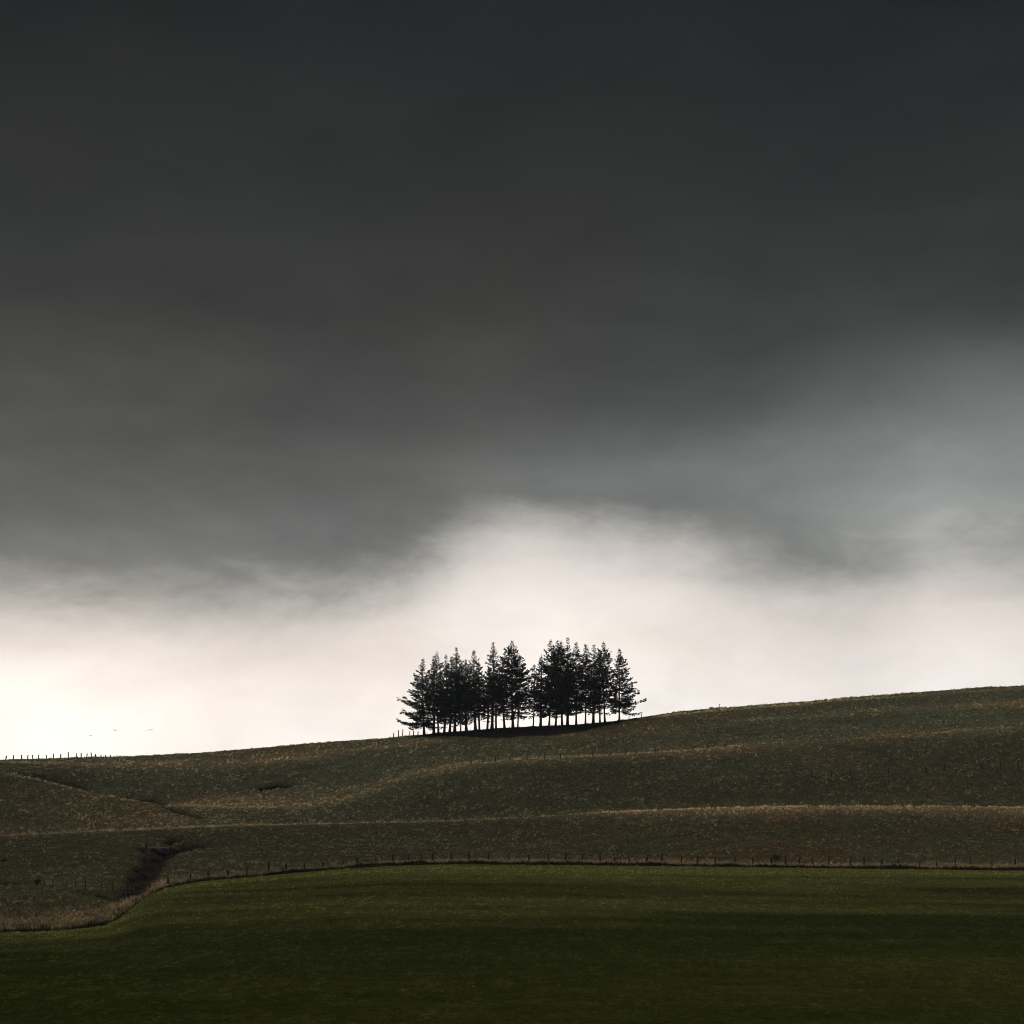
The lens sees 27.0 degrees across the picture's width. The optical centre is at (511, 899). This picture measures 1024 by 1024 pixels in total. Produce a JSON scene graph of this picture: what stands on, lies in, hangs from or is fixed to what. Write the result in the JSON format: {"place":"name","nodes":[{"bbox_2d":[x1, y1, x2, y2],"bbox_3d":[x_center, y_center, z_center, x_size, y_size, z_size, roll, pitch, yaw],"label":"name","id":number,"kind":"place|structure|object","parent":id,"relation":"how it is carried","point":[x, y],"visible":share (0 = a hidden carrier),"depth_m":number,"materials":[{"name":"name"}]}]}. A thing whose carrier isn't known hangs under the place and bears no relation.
{"place":"outdoors","nodes":[
{"label":"outdoors","id":0,"kind":"place"},
{"bbox_2d":[0,685,1023,932],"bbox_3d":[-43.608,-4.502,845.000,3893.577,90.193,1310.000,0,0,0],"label":"hill","id":1,"kind":"structure","parent":0,"point":[690,780],"depth_m":364.67,"materials":[{"name":"plant"}]},
{"bbox_2d":[34,878,40,884],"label":"gorse bush","id":2,"kind":"object","parent":1,"relation":"on","point":[37,881],"visible":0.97,"depth_m":255.71,"materials":[{"name":"green plant"}]},
{"bbox_2d":[1,752,112,759],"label":"wire fence","id":3,"kind":"object","parent":1,"relation":"on","point":[53,756],"visible":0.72,"depth_m":428.94,"materials":[{"name":"brown wood"}]},
{"bbox_2d":[0,870,154,931],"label":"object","id":4,"kind":"object","parent":1,"relation":"on","point":[18,927],"visible":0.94,"depth_m":207.69,"materials":[{"name":"brown plant"}]},
{"bbox_2d":[43,880,149,895],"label":"wire fence","id":5,"kind":"object","parent":1,"relation":"on","point":[66,882],"visible":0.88,"depth_m":246.95,"materials":[{"name":"brown wood"}]},
{"bbox_2d":[123,875,142,881],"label":"bramble bush","id":6,"kind":"object","parent":1,"relation":"on","point":[134,878],"visible":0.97,"depth_m":265.76,"materials":[{"name":"green plant"}]},
{"bbox_2d":[128,865,147,872],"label":"bramble bush","id":7,"kind":"object","parent":1,"relation":"on","point":[137,869],"visible":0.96,"depth_m":284.38,"materials":[{"name":"green plant"}]},
{"bbox_2d":[148,847,168,857],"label":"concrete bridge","id":8,"kind":"structure","parent":1,"relation":"on","point":[164,850],"depth_m":312.61,"materials":[{"name":"grey concrete"}]},
{"bbox_2d":[159,852,172,856],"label":"bramble bush","id":9,"kind":"object","parent":1,"relation":"on","point":[165,855],"visible":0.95,"depth_m":312.48,"materials":[{"name":"green plant"}]},
{"bbox_2d":[168,847,179,851],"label":"bramble bush","id":10,"kind":"object","parent":1,"relation":"on","point":[171,849],"visible":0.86,"depth_m":317.14,"materials":[{"name":"green plant"}]},
{"bbox_2d":[178,846,195,849],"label":"bramble bush","id":11,"kind":"object","parent":1,"relation":"on","point":[186,847],"visible":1,"depth_m":319.71,"materials":[{"name":"green plant"}]},
{"bbox_2d":[393,729,418,737],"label":"wire fence","id":12,"kind":"object","parent":1,"relation":"on","point":[402,733],"visible":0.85,"depth_m":428.88,"materials":[{"name":"brown wood"}]},
{"bbox_2d":[396,659,446,734],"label":"conifer tree","id":13,"kind":"object","parent":1,"relation":"on","point":[419,718],"visible":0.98,"depth_m":426.21,"materials":[{"name":"green plant"}]},
{"bbox_2d":[413,656,453,732],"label":"conifer tree","id":14,"kind":"object","parent":1,"relation":"on","point":[440,722],"visible":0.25,"depth_m":433.09,"materials":[{"name":"green plant"}]},
{"bbox_2d":[419,652,459,732],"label":"conifer tree","id":15,"kind":"object","parent":1,"relation":"on","point":[443,698],"visible":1,"depth_m":425.94,"materials":[{"name":"green plant"}]},
{"bbox_2d":[430,655,452,731],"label":"conifer tree","id":16,"kind":"object","parent":1,"relation":"on","point":[445,661],"visible":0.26,"depth_m":434.50,"materials":[{"name":"green plant"}]},
{"bbox_2d":[431,656,469,731],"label":"conifer tree","id":17,"kind":"object","parent":1,"relation":"on","point":[451,720],"visible":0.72,"depth_m":430.36,"materials":[{"name":"green plant"}]},
{"bbox_2d":[435,648,472,731],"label":"conifer tree","id":18,"kind":"object","parent":1,"relation":"on","point":[460,697],"visible":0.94,"depth_m":428.35,"materials":[{"name":"green plant"}]},
{"bbox_2d":[451,662,471,730],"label":"conifer tree","id":19,"kind":"object","parent":1,"relation":"on","point":[459,724],"visible":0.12,"depth_m":435.81,"materials":[{"name":"green plant"}]},
{"bbox_2d":[453,659,482,730],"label":"conifer tree","id":20,"kind":"object","parent":1,"relation":"on","point":[465,679],"visible":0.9,"depth_m":429.84,"materials":[{"name":"green plant"}]},
{"bbox_2d":[458,650,495,729],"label":"conifer tree","id":21,"kind":"object","parent":1,"relation":"on","point":[474,684],"visible":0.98,"depth_m":428.44,"materials":[{"name":"green plant"}]},
{"bbox_2d":[471,661,490,729],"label":"conifer tree","id":22,"kind":"object","parent":1,"relation":"on","point":[480,696],"visible":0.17,"depth_m":436.84,"materials":[{"name":"green plant"}]},
{"bbox_2d":[483,675,499,728],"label":"conifer tree","id":23,"kind":"object","parent":1,"relation":"on","point":[487,726],"visible":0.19,"depth_m":437.10,"materials":[{"name":"green plant"}]},
{"bbox_2d":[471,642,513,728],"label":"conifer tree","id":24,"kind":"object","parent":1,"relation":"on","point":[493,688],"visible":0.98,"depth_m":428.68,"materials":[{"name":"green plant"}]},
{"bbox_2d":[490,666,502,727],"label":"conifer tree","id":25,"kind":"object","parent":1,"relation":"on","point":[495,711],"visible":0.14,"depth_m":437.59,"materials":[{"name":"green plant"}]},
{"bbox_2d":[496,657,515,727],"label":"conifer tree","id":26,"kind":"object","parent":1,"relation":"on","point":[504,718],"visible":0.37,"depth_m":434.92,"materials":[{"name":"green plant"}]},
{"bbox_2d":[0,856,1023,931],"bbox_3d":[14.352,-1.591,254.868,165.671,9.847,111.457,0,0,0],"label":"fence line grass","id":27,"kind":"structure","parent":1,"relation":"on","point":[164,882],"depth_m":300.82,"materials":[{"name":"plant"}]},
{"bbox_2d":[486,641,538,726],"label":"conifer tree","id":28,"kind":"object","parent":1,"relation":"on","point":[517,698],"visible":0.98,"depth_m":430.39,"materials":[{"name":"green plant"}]},
{"bbox_2d":[501,655,531,726],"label":"conifer tree","id":29,"kind":"object","parent":1,"relation":"on","point":[520,707],"visible":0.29,"depth_m":436.92,"materials":[{"name":"green plant"}]},
{"bbox_2d":[521,664,544,725],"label":"conifer tree","id":30,"kind":"object","parent":1,"relation":"on","point":[533,683],"visible":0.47,"depth_m":437.23,"materials":[{"name":"green plant"}]},
{"bbox_2d":[528,654,548,725],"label":"conifer tree","id":31,"kind":"object","parent":1,"relation":"on","point":[540,674],"visible":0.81,"depth_m":435.32,"materials":[{"name":"green plant"}]},
{"bbox_2d":[526,641,575,725],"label":"conifer tree","id":32,"kind":"object","parent":1,"relation":"on","point":[541,714],"visible":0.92,"depth_m":431.98,"materials":[{"name":"green plant"}]},
{"bbox_2d":[541,640,572,724],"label":"conifer tree","id":33,"kind":"object","parent":1,"relation":"on","point":[552,678],"visible":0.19,"depth_m":436.63,"materials":[{"name":"green plant"}]},
{"bbox_2d":[535,642,587,724],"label":"conifer tree","id":34,"kind":"object","parent":1,"relation":"on","point":[568,690],"visible":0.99,"depth_m":430.45,"materials":[{"name":"green plant"}]},
{"bbox_2d":[555,638,577,724],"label":"conifer tree","id":35,"kind":"object","parent":1,"relation":"on","point":[567,720],"visible":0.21,"depth_m":438.40,"materials":[{"name":"green plant"}]},
{"bbox_2d":[562,642,592,723],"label":"conifer tree","id":36,"kind":"object","parent":1,"relation":"on","point":[576,654],"visible":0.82,"depth_m":434.48,"materials":[{"name":"green plant"}]},
{"bbox_2d":[568,644,605,723],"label":"conifer tree","id":37,"kind":"object","parent":1,"relation":"on","point":[590,684],"visible":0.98,"depth_m":432.60,"materials":[{"name":"green plant"}]},
{"bbox_2d":[167,851,1015,883],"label":"wire fence","id":38,"kind":"object","parent":1,"relation":"on","point":[629,860],"visible":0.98,"depth_m":302.04,"materials":[{"name":"brown wood"}]},
{"bbox_2d":[461,744,725,763],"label":"wire fence","id":39,"kind":"object","parent":1,"relation":"on","point":[586,753],"visible":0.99,"depth_m":388.08,"materials":[{"name":"brown wood"}]},
{"bbox_2d":[583,645,613,722],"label":"conifer tree","id":40,"kind":"object","parent":1,"relation":"on","point":[600,713],"visible":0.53,"depth_m":438.51,"materials":[{"name":"green plant"}]},
{"bbox_2d":[589,651,608,721],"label":"conifer tree","id":41,"kind":"object","parent":1,"relation":"on","point":[600,710],"visible":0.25,"depth_m":440.79,"materials":[{"name":"green plant"}]},
{"bbox_2d":[582,641,620,721],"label":"conifer tree","id":42,"kind":"object","parent":1,"relation":"on","point":[608,693],"visible":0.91,"depth_m":435.67,"materials":[{"name":"green plant"}]},
{"bbox_2d":[603,648,646,719],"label":"conifer tree","id":43,"kind":"object","parent":1,"relation":"on","point":[625,704],"visible":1,"depth_m":433.98,"materials":[{"name":"green plant"}]},
{"bbox_2d":[772,854,781,860],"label":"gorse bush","id":44,"kind":"object","parent":1,"relation":"on","point":[776,857],"visible":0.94,"depth_m":310.00,"materials":[{"name":"green plant"}]},
{"bbox_2d":[761,761,1021,779],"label":"wire fence","id":45,"kind":"object","parent":1,"relation":"on","point":[850,773],"visible":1,"depth_m":368.17,"materials":[{"name":"brown wood"}]},
{"bbox_2d":[0,864,1023,1023],"bbox_3d":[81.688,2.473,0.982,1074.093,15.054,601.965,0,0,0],"label":"field","id":46,"kind":"structure","parent":0,"point":[519,1004],"depth_m":131.08,"materials":[{"name":"green plant"}]},
{"bbox_2d":[0,0,1023,759],"label":"sky","id":47,"kind":"structure","parent":0,"point":[345,345],"materials":[{"name":"grey"}]}
]}

